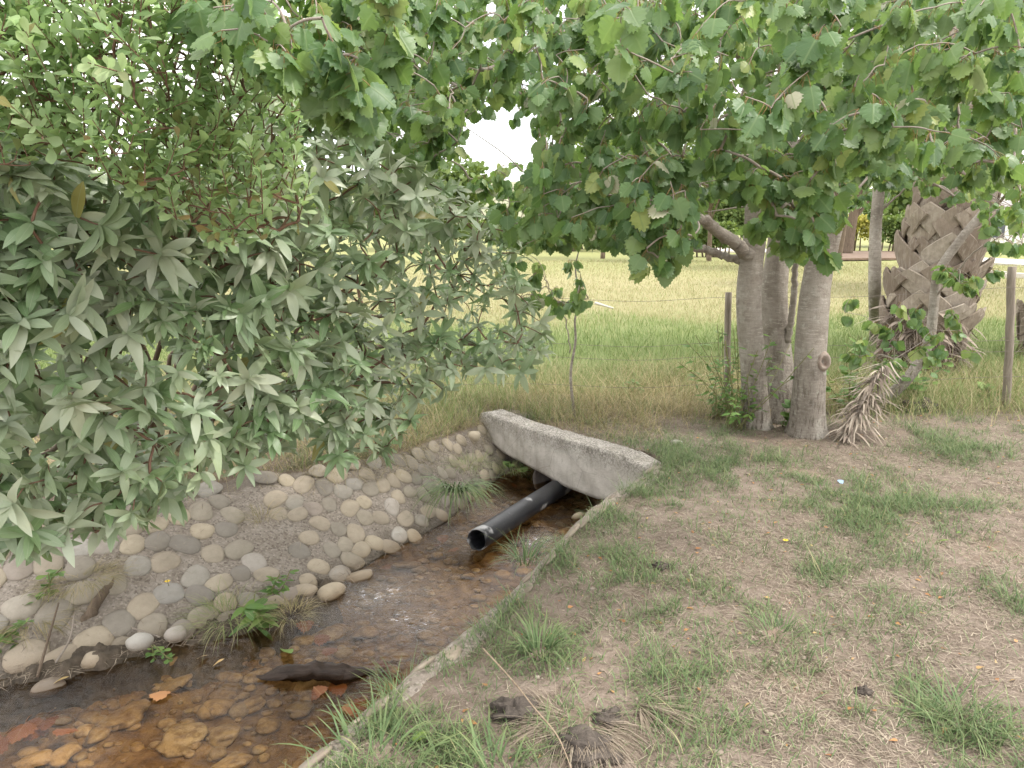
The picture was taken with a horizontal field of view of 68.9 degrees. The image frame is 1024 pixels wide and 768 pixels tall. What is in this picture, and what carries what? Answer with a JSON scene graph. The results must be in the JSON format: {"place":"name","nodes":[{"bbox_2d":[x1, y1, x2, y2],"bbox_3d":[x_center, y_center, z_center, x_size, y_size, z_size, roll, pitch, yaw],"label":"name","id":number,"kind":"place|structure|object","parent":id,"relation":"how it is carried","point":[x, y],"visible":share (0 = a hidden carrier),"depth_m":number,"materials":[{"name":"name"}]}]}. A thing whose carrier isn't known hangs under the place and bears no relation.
{"place":"outdoors","nodes":[
{"label":"outdoors","id":0,"kind":"place"},
{"bbox_2d":[20,489,563,705],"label":"water","id":1,"kind":"structure","parent":0,"point":[430,586],"depth_m":4.32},
{"bbox_2d":[0,725,15,753],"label":"fallen leaf","id":2,"kind":"object","parent":1,"relation":"in","point":[4,744],"visible":1,"depth_m":3.03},
{"bbox_2d":[6,715,37,743],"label":"fallen leaf","id":3,"kind":"object","parent":1,"relation":"in","point":[18,732],"visible":1,"depth_m":3.08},
{"bbox_2d":[23,710,51,741],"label":"fallen leaf","id":4,"kind":"object","parent":1,"relation":"in","point":[38,732],"visible":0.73,"depth_m":3.15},
{"bbox_2d":[36,716,68,730],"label":"fallen leaf","id":5,"kind":"object","parent":4,"relation":"on","point":[46,723],"visible":0.92,"depth_m":3.15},
{"bbox_2d":[43,728,78,736],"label":"fallen leaf","id":6,"kind":"object","parent":1,"relation":"in","point":[57,732],"visible":1,"depth_m":3.09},
{"bbox_2d":[296,620,319,633],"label":"fallen leaf","id":7,"kind":"object","parent":1,"relation":"in","point":[308,624],"visible":0.9,"depth_m":3.94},
{"bbox_2d":[256,660,375,684],"bbox_3d":[-0.905,1.328,3.447,0.538,0.108,0.115,0,12,0],"label":"wet log","id":8,"kind":"object","parent":1,"relation":"on","point":[334,673],"visible":0.96,"depth_m":3.42,"materials":[{"name":"brown wood"}]},
{"bbox_2d":[307,634,330,646],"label":"fallen leaf","id":9,"kind":"object","parent":1,"relation":"in","point":[321,639],"visible":1,"depth_m":3.78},
{"bbox_2d":[311,685,327,701],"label":"fallen leaf","id":10,"kind":"object","parent":1,"relation":"in","point":[317,691],"visible":0.99,"depth_m":3.32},
{"bbox_2d":[328,682,356,696],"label":"fallen leaf","id":11,"kind":"object","parent":1,"relation":"in","point":[336,689],"visible":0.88,"depth_m":3.41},
{"bbox_2d":[345,569,372,584],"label":"river stone","id":12,"kind":"object","parent":1,"relation":"on","point":[364,575],"visible":0.94,"depth_m":4.40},
{"bbox_2d":[0,233,1023,767],"bbox_3d":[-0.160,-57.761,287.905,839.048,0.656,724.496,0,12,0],"label":"ground","id":13,"kind":"structure","parent":0,"point":[462,591],"depth_m":3.47,"materials":[{"name":"soil"}]},
{"bbox_2d":[0,625,19,652],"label":"leafy weed","id":14,"kind":"object","parent":13,"relation":"on","point":[8,639],"visible":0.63,"depth_m":3.53,"materials":[{"name":"green plant"}]},
{"bbox_2d":[16,749,51,767],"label":"stream stone","id":15,"kind":"object","parent":13,"relation":"on","point":[38,759],"visible":1,"depth_m":3.00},
{"bbox_2d":[0,604,84,650],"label":"grass tuft","id":16,"kind":"object","parent":13,"relation":"on","point":[54,627],"visible":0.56,"depth_m":3.56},
{"bbox_2d":[48,742,81,767],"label":"stream stone","id":17,"kind":"object","parent":13,"relation":"on","point":[61,756],"visible":1,"depth_m":3.04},
{"bbox_2d":[19,552,141,610],"bbox_3d":[-2.228,1.003,3.839,0.611,0.186,0.602,7,14,30],"label":"grass tuft","id":18,"kind":"object","parent":13,"relation":"on","point":[92,590],"visible":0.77,"depth_m":3.76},
{"bbox_2d":[86,727,111,745],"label":"stream stone","id":19,"kind":"object","parent":13,"relation":"on","point":[97,735],"visible":1,"depth_m":3.16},
{"bbox_2d":[92,699,150,729],"bbox_3d":[-1.702,1.467,3.292,0.158,0.051,0.258,6,13,29],"label":"stream stone","id":20,"kind":"object","parent":13,"relation":"on","point":[129,715],"visible":0.98,"depth_m":3.27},
{"bbox_2d":[0,0,317,471],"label":"spoon leaved bush","id":21,"kind":"object","parent":13,"relation":"on","point":[28,28],"visible":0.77,"depth_m":1.98,"materials":[{"name":"green plant"}]},
{"bbox_2d":[0,576,344,731],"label":"mud","id":22,"kind":"structure","parent":13,"relation":"on","point":[19,705],"depth_m":3.58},
{"bbox_2d":[29,677,66,698],"bbox_3d":[-2.099,1.374,3.383,0.145,0.069,0.098,-6,13,-28],"label":"river stone","id":23,"kind":"object","parent":22,"relation":"on","point":[46,688],"visible":0.99,"depth_m":3.35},
{"bbox_2d":[80,651,98,668],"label":"river stone","id":24,"kind":"object","parent":22,"relation":"on","point":[88,659],"visible":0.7,"depth_m":3.49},
{"bbox_2d":[125,632,153,650],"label":"river stone","id":25,"kind":"object","parent":22,"relation":"on","point":[139,641],"visible":0.91,"depth_m":3.62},
{"bbox_2d":[145,644,174,663],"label":"leafy weed","id":26,"kind":"object","parent":22,"relation":"on","point":[169,655],"visible":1,"depth_m":3.53,"materials":[{"name":"green plant"}]},
{"bbox_2d":[163,625,186,642],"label":"river stone","id":27,"kind":"object","parent":22,"relation":"on","point":[175,636],"visible":0.94,"depth_m":3.70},
{"bbox_2d":[156,574,288,659],"bbox_3d":[-1.432,1.177,3.831,0.683,0.209,0.672,0,12,0],"label":"grass tuft","id":28,"kind":"object","parent":22,"relation":"on","point":[233,608],"visible":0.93,"depth_m":3.81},
{"bbox_2d":[256,588,327,636],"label":"grass tuft","id":29,"kind":"object","parent":22,"relation":"on","point":[288,603],"visible":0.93,"depth_m":3.92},
{"bbox_2d":[296,583,317,596],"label":"river stone","id":30,"kind":"object","parent":22,"relation":"on","point":[308,587],"visible":0.61,"depth_m":4.18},
{"bbox_2d":[317,582,345,601],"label":"river stone","id":31,"kind":"object","parent":22,"relation":"on","point":[332,590],"visible":0.98,"depth_m":4.17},
{"bbox_2d":[159,674,192,692],"bbox_3d":[-1.593,1.425,3.533,0.152,0.060,0.116,-4,12,-20],"label":"stream stone","id":32,"kind":"object","parent":13,"relation":"on","point":[173,684],"visible":0.86,"depth_m":3.51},
{"bbox_2d":[155,722,208,758],"bbox_3d":[-1.384,1.501,3.147,0.191,0.054,0.192,0,12,0],"label":"stream stone","id":33,"kind":"object","parent":13,"relation":"on","point":[178,740],"visible":1,"depth_m":3.13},
{"bbox_2d":[202,698,235,716],"bbox_3d":[-1.319,1.456,3.360,0.141,0.054,0.125,-4,12,-17],"label":"stream stone","id":34,"kind":"object","parent":13,"relation":"on","point":[218,707],"visible":0.99,"depth_m":3.34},
{"bbox_2d":[208,725,240,747],"bbox_3d":[-1.224,1.495,3.171,0.131,0.056,0.108,0,12,0],"label":"stream stone","id":35,"kind":"object","parent":13,"relation":"on","point":[225,736],"visible":0.99,"depth_m":3.15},
{"bbox_2d":[211,753,252,767],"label":"stream stone","id":36,"kind":"object","parent":13,"relation":"on","point":[239,760],"visible":1,"depth_m":3.00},
{"bbox_2d":[242,667,271,683],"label":"stream stone","id":37,"kind":"object","parent":13,"relation":"on","point":[250,678],"visible":0.83,"depth_m":3.57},
{"bbox_2d":[0,408,529,680],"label":"cobbled bank","id":38,"kind":"structure","parent":13,"relation":"on","point":[249,556],"depth_m":4.33,"materials":[{"name":"stone"}]},
{"bbox_2d":[27,567,64,601],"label":"leafy weed","id":39,"kind":"object","parent":38,"relation":"on","point":[51,574],"visible":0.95,"depth_m":3.71,"materials":[{"name":"green plant"}]},
{"bbox_2d":[70,578,113,641],"bbox_3d":[-2.126,1.155,3.702,0.090,0.251,0.379,4,12,17],"label":"bark strip","id":40,"kind":"object","parent":38,"relation":"on","point":[93,607],"visible":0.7,"depth_m":3.75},
{"bbox_2d":[0,422,508,690],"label":"bank litter","id":41,"kind":"object","parent":38,"relation":"on","point":[210,587],"visible":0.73,"depth_m":4.04,"materials":[{"name":"plant"}]},
{"bbox_2d":[36,602,58,677],"bbox_3d":[-2.172,1.196,3.498,0.016,0.248,0.254,-1,12,-3],"label":"dry stick","id":42,"kind":"object","parent":41,"relation":"on","point":[44,652],"visible":1,"depth_m":3.47,"materials":[{"name":"wood"}]},
{"bbox_2d":[229,594,279,640],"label":"leafy weed","id":43,"kind":"object","parent":38,"relation":"on","point":[252,605],"visible":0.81,"depth_m":3.81,"materials":[{"name":"green plant"}]},
{"bbox_2d":[226,498,290,529],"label":"grass tuft","id":44,"kind":"object","parent":38,"relation":"on","point":[260,513],"visible":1,"depth_m":4.51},
{"bbox_2d":[258,569,298,595],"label":"leafy weed","id":45,"kind":"object","parent":38,"relation":"on","point":[270,590],"visible":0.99,"depth_m":4.02,"materials":[{"name":"green plant"}]},
{"bbox_2d":[409,473,508,525],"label":"grass tuft","id":46,"kind":"object","parent":38,"relation":"on","point":[465,488],"visible":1,"depth_m":5.03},
{"bbox_2d":[254,716,280,734],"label":"stream stone","id":47,"kind":"object","parent":13,"relation":"on","point":[268,725],"visible":1,"depth_m":3.20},
{"bbox_2d":[0,65,556,567],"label":"grey leaved shrub","id":48,"kind":"object","parent":13,"relation":"on","point":[76,291],"visible":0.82,"depth_m":2.87,"materials":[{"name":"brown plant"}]},
{"bbox_2d":[284,700,314,718],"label":"stream stone","id":49,"kind":"object","parent":13,"relation":"on","point":[299,709],"visible":0.99,"depth_m":3.32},
{"bbox_2d":[10,497,589,767],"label":"bed gravel","id":50,"kind":"structure","parent":13,"relation":"on","point":[85,723],"depth_m":3.65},
{"bbox_2d":[243,695,265,714],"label":"stream stone","id":51,"kind":"object","parent":50,"relation":"on","point":[255,703],"visible":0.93,"depth_m":3.36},
{"bbox_2d":[313,625,346,641],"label":"stream stone","id":52,"kind":"object","parent":50,"relation":"on","point":[335,632],"visible":0.79,"depth_m":3.95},
{"bbox_2d":[158,417,494,507],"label":"grass","id":53,"kind":"structure","parent":13,"relation":"on","point":[365,456],"depth_m":5.34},
{"bbox_2d":[350,625,379,638],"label":"stream stone","id":54,"kind":"object","parent":13,"relation":"on","point":[364,633],"visible":1,"depth_m":3.95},
{"bbox_2d":[271,677,467,767],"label":"grass tuft","id":55,"kind":"object","parent":13,"relation":"on","point":[383,728],"visible":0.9,"depth_m":2.36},
{"bbox_2d":[349,642,424,706],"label":"grass tuft","id":56,"kind":"object","parent":13,"relation":"on","point":[391,682],"visible":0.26,"depth_m":2.88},
{"bbox_2d":[301,201,480,247],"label":"hedge","id":57,"kind":"object","parent":13,"relation":"on","point":[313,205],"visible":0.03,"depth_m":64.13,"materials":[{"name":"green plant"}]},
{"bbox_2d":[391,562,421,568],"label":"stream stone","id":58,"kind":"object","parent":13,"relation":"on","point":[409,565],"visible":0.96,"depth_m":4.75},
{"bbox_2d":[384,154,491,233],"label":"background tree","id":59,"kind":"object","parent":13,"relation":"on","point":[477,168],"visible":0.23,"depth_m":55.22,"materials":[{"name":"green plant"}]},
{"bbox_2d":[435,447,498,476],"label":"grass tuft","id":60,"kind":"object","parent":13,"relation":"on","point":[474,460],"visible":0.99,"depth_m":5.55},
{"bbox_2d":[166,0,773,430],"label":"poplar tree","id":61,"kind":"object","parent":13,"relation":"on","point":[640,206],"visible":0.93,"depth_m":2.70,"materials":[{"name":"green plant"}]},
{"bbox_2d":[298,465,667,767],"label":"concrete curb","id":62,"kind":"structure","parent":13,"relation":"on","point":[415,680],"depth_m":2.86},
{"bbox_2d":[437,708,559,767],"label":"grass tuft","id":63,"kind":"object","parent":13,"relation":"on","point":[489,741],"visible":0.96,"depth_m":2.31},
{"bbox_2d":[489,694,540,728],"bbox_3d":[0.010,1.109,2.533,0.175,0.118,0.175,0,12,0],"label":"soil clod","id":64,"kind":"object","parent":13,"relation":"on","point":[515,708],"visible":0.62,"depth_m":2.50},
{"bbox_2d":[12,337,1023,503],"bbox_3d":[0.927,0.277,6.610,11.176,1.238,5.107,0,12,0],"label":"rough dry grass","id":65,"kind":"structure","parent":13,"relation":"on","point":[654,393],"depth_m":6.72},
{"bbox_2d":[486,527,558,575],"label":"grass tuft","id":66,"kind":"object","parent":13,"relation":"on","point":[525,552],"visible":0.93,"depth_m":4.42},
{"bbox_2d":[482,647,570,767],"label":"weed stalk","id":67,"kind":"object","parent":13,"relation":"on","point":[504,671],"visible":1,"depth_m":2.46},
{"bbox_2d":[33,329,1023,502],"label":"rough green grass","id":68,"kind":"structure","parent":13,"relation":"on","point":[936,392],"depth_m":6.94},
{"bbox_2d":[494,607,586,678],"bbox_3d":[0.109,0.968,2.861,0.395,0.150,0.412,0,12,0],"label":"grass tuft","id":69,"kind":"object","parent":13,"relation":"on","point":[533,644],"visible":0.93,"depth_m":2.90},
{"bbox_2d":[502,253,593,416],"bbox_3d":[0.312,-0.252,5.641,0.615,1.454,1.566,5,13,23],"label":"poplar sapling","id":70,"kind":"object","parent":13,"relation":"on","point":[576,304],"visible":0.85,"depth_m":5.39,"materials":[{"name":"green plant"}]},
{"bbox_2d":[478,409,660,498],"bbox_3d":[0.373,0.550,5.851,0.230,0.398,1.862,-9,15,-38],"label":"culvert headwall","id":71,"kind":"object","parent":13,"relation":"on","point":[588,466],"visible":0.91,"depth_m":5.64,"materials":[{"name":"concrete"}]},
{"bbox_2d":[467,480,571,550],"bbox_3d":[0.123,0.885,5.381,0.148,0.182,1.449,6,13,28],"label":"drain pipe","id":72,"kind":"object","parent":71,"relation":"attached to","point":[517,514],"visible":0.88,"depth_m":5.10,"materials":[{"name":"black plastic"}]},
{"bbox_2d":[533,470,552,489],"bbox_3d":[0.440,0.746,6.111,0.500,0.250,0.254,-9,15,-38],"label":"culvert pipe","id":73,"kind":"object","parent":71,"relation":"attached to","point":[540,480],"visible":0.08,"depth_m":6.07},
{"bbox_2d":[491,678,661,767],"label":"dead grass clump","id":74,"kind":"object","parent":13,"relation":"on","point":[617,739],"visible":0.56,"depth_m":2.40,"materials":[{"name":"plant"}]},
{"bbox_2d":[546,724,623,767],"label":"soil clod","id":75,"kind":"object","parent":13,"relation":"on","point":[585,734],"visible":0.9,"depth_m":2.31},
{"bbox_2d":[161,266,1023,410],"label":"wire fence","id":76,"kind":"object","parent":13,"relation":"on","point":[1009,340],"visible":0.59,"depth_m":6.62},
{"bbox_2d":[547,92,651,258],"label":"background tree","id":77,"kind":"object","parent":13,"relation":"on","point":[602,255],"visible":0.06,"depth_m":40.33,"materials":[{"name":"green plant"}]},
{"bbox_2d":[591,706,623,729],"bbox_3d":[0.319,1.116,2.490,0.113,0.080,0.105,0,12,0],"label":"soil clod","id":78,"kind":"object","parent":13,"relation":"on","point":[606,718],"visible":0.64,"depth_m":2.46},
{"bbox_2d":[359,0,901,424],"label":"poplar tree","id":79,"kind":"object","parent":13,"relation":"on","point":[778,318],"visible":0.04,"depth_m":6.13,"materials":[{"name":"green plant"}]},
{"bbox_2d":[275,391,1023,767],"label":"lawn grass","id":80,"kind":"structure","parent":13,"relation":"on","point":[883,511],"depth_m":3.21,"materials":[{"name":"plant"}]},
{"bbox_2d":[279,392,1023,767],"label":"dry litter","id":81,"kind":"object","parent":13,"relation":"on","point":[877,734],"visible":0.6,"depth_m":3.26,"materials":[{"name":"plant"}]},
{"bbox_2d":[635,677,710,751],"bbox_3d":[0.556,1.115,2.490,0.430,0.102,0.280,-8,14,-33],"label":"dead grass clump","id":82,"kind":"object","parent":13,"relation":"on","point":[656,708],"visible":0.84,"depth_m":2.49,"materials":[{"name":"plant"}]},
{"bbox_2d":[639,80,736,260],"bbox_3d":[9.580,-10.482,36.304,7.511,9.209,8.403,0,12,0],"label":"background tree","id":83,"kind":"object","parent":13,"relation":"on","point":[709,239],"visible":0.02,"depth_m":36.75,"materials":[{"name":"green plant"}]},
{"bbox_2d":[378,403,1023,767],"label":"ground grit","id":84,"kind":"object","parent":13,"relation":"on","point":[771,714],"visible":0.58,"depth_m":3.36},
{"bbox_2d":[395,406,1023,767],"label":"leaf litter","id":85,"kind":"object","parent":13,"relation":"on","point":[848,708],"visible":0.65,"depth_m":3.21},
{"bbox_2d":[686,357,739,419],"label":"leafy weed","id":86,"kind":"object","parent":13,"relation":"on","point":[711,401],"visible":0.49,"depth_m":6.44,"materials":[{"name":"green plant"}]},
{"bbox_2d":[690,220,737,256],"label":"hedge","id":87,"kind":"object","parent":13,"relation":"on","point":[729,225],"visible":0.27,"depth_m":42.72,"materials":[{"name":"green plant"}]},
{"bbox_2d":[697,187,742,247],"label":"background tree","id":88,"kind":"object","parent":13,"relation":"on","point":[724,203],"visible":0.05,"depth_m":62.87,"materials":[{"name":"green plant"}]},
{"bbox_2d":[704,206,744,239],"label":"hedge","id":89,"kind":"object","parent":13,"relation":"on","point":[736,215],"visible":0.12,"depth_m":61.98,"materials":[{"name":"green plant"}]},
{"bbox_2d":[676,324,813,431],"bbox_3d":[1.842,-0.014,5.854,1.024,0.859,1.325,0,12,0],"label":"leafy weed","id":90,"kind":"object","parent":13,"relation":"on","point":[734,403],"visible":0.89,"depth_m":5.98,"materials":[{"name":"green plant"}]},
{"bbox_2d":[734,599,820,660],"bbox_3d":[1.064,0.968,2.993,0.350,0.100,0.388,0,12,0],"label":"grass tuft","id":91,"kind":"object","parent":13,"relation":"on","point":[763,618],"visible":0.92,"depth_m":3.04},
{"bbox_2d":[780,398,790,426],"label":"leafy weed","id":92,"kind":"object","parent":13,"relation":"on","point":[786,405],"visible":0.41,"depth_m":6.03,"materials":[{"name":"green plant"}]},
{"bbox_2d":[569,0,1023,440],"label":"poplar tree","id":93,"kind":"object","parent":13,"relation":"on","point":[809,51],"visible":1,"depth_m":2.43,"materials":[{"name":"green plant"}]},
{"bbox_2d":[774,73,846,258],"bbox_3d":[12.682,-8.908,28.917,6.384,9.143,6.116,0,12,0],"label":"background tree","id":94,"kind":"object","parent":13,"relation":"on","point":[841,245],"visible":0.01,"depth_m":29.34,"materials":[{"name":"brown plant"}]},
{"bbox_2d":[801,130,910,252],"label":"background tree","id":95,"kind":"object","parent":13,"relation":"on","point":[853,216],"visible":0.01,"depth_m":46.76,"materials":[{"name":"brown plant"}]},
{"bbox_2d":[848,214,869,250],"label":"hedge","id":96,"kind":"object","parent":13,"relation":"on","point":[863,221],"visible":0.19,"depth_m":56.52,"materials":[{"name":"yellow plant"}]},
{"bbox_2d":[853,684,874,697],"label":"soil clod","id":97,"kind":"object","parent":13,"relation":"on","point":[864,690],"visible":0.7,"depth_m":2.62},
{"bbox_2d":[824,361,904,448],"bbox_3d":[2.718,0.180,5.812,0.616,0.669,0.901,10,15,40],"label":"dead palm frond","id":98,"kind":"object","parent":13,"relation":"on","point":[855,419],"visible":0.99,"depth_m":5.80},
{"bbox_2d":[842,251,895,259],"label":"mulch bed","id":99,"kind":"object","parent":13,"relation":"on","point":[864,255],"visible":0.23,"depth_m":42.90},
{"bbox_2d":[848,187,904,341],"bbox_3d":[4.588,-2.536,9.441,1.322,4.546,2.829,3,12,15],"label":"young tree","id":100,"kind":"object","parent":13,"relation":"on","point":[879,202],"visible":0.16,"depth_m":9.08,"materials":[{"name":"grey plant"}]},
{"bbox_2d":[868,213,904,250],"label":"hedge","id":101,"kind":"object","parent":13,"relation":"on","point":[891,225],"visible":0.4,"depth_m":50.49,"materials":[{"name":"green plant"}]},
{"bbox_2d":[861,188,911,216],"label":"background tree","id":102,"kind":"object","parent":13,"relation":"on","point":[901,205],"visible":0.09,"depth_m":66.56,"materials":[{"name":"green plant"}]},
{"bbox_2d":[826,327,948,411],"bbox_3d":[3.181,-0.159,6.761,1.106,0.822,0.661,2,12,8],"label":"bramble","id":103,"kind":"object","parent":13,"relation":"on","point":[843,368],"visible":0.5,"depth_m":6.70,"materials":[{"name":"green plant"}]},
{"bbox_2d":[900,397,938,413],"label":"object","id":104,"kind":"object","parent":13,"relation":"on","point":[916,404],"visible":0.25,"depth_m":6.66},
{"bbox_2d":[888,345,956,400],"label":"bramble","id":105,"kind":"object","parent":13,"relation":"on","point":[918,379],"visible":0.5,"depth_m":7.04,"materials":[{"name":"green plant"}]},
{"bbox_2d":[840,192,1023,410],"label":"poplar sapling","id":106,"kind":"object","parent":13,"relation":"on","point":[945,276],"visible":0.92,"depth_m":6.47,"materials":[{"name":"green plant"}]},
{"bbox_2d":[855,7,1023,375],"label":"palm tree","id":107,"kind":"object","parent":13,"relation":"on","point":[932,228],"visible":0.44,"depth_m":8.11,"materials":[{"name":"brown plant"}]},
{"bbox_2d":[872,32,1023,208],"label":"background tree","id":108,"kind":"object","parent":13,"relation":"on","point":[907,194],"depth_m":18.84,"materials":[{"name":"green plant"}]},
{"bbox_2d":[882,656,1023,760],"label":"grass tuft","id":109,"kind":"object","parent":13,"relation":"on","point":[953,697],"visible":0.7,"depth_m":2.55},
{"bbox_2d":[937,32,1023,357],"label":"palm tree","id":110,"kind":"object","parent":13,"relation":"on","point":[1019,323],"visible":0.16,"depth_m":9.72,"materials":[{"name":"plant"}]},
{"bbox_2d":[991,193,1023,244],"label":"white building","id":111,"kind":"structure","parent":13,"relation":"on","point":[1003,228],"depth_m":54.97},
{"bbox_2d":[0,0,1023,191],"label":"sky","id":112,"kind":"structure","parent":0,"point":[516,144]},
{"bbox_2d":[34,258,1023,386],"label":"meadow grass","id":113,"kind":"structure","parent":0,"point":[994,322],"depth_m":12.68,"materials":[{"name":"plant"}]},
{"bbox_2d":[294,181,891,231],"bbox_3d":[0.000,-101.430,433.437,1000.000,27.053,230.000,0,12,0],"label":"hill","id":114,"kind":"structure","parent":0,"point":[505,202],"depth_m":343.55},
{"bbox_2d":[715,247,1023,265],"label":"path","id":115,"kind":"structure","parent":0,"point":[1010,261],"depth_m":35.60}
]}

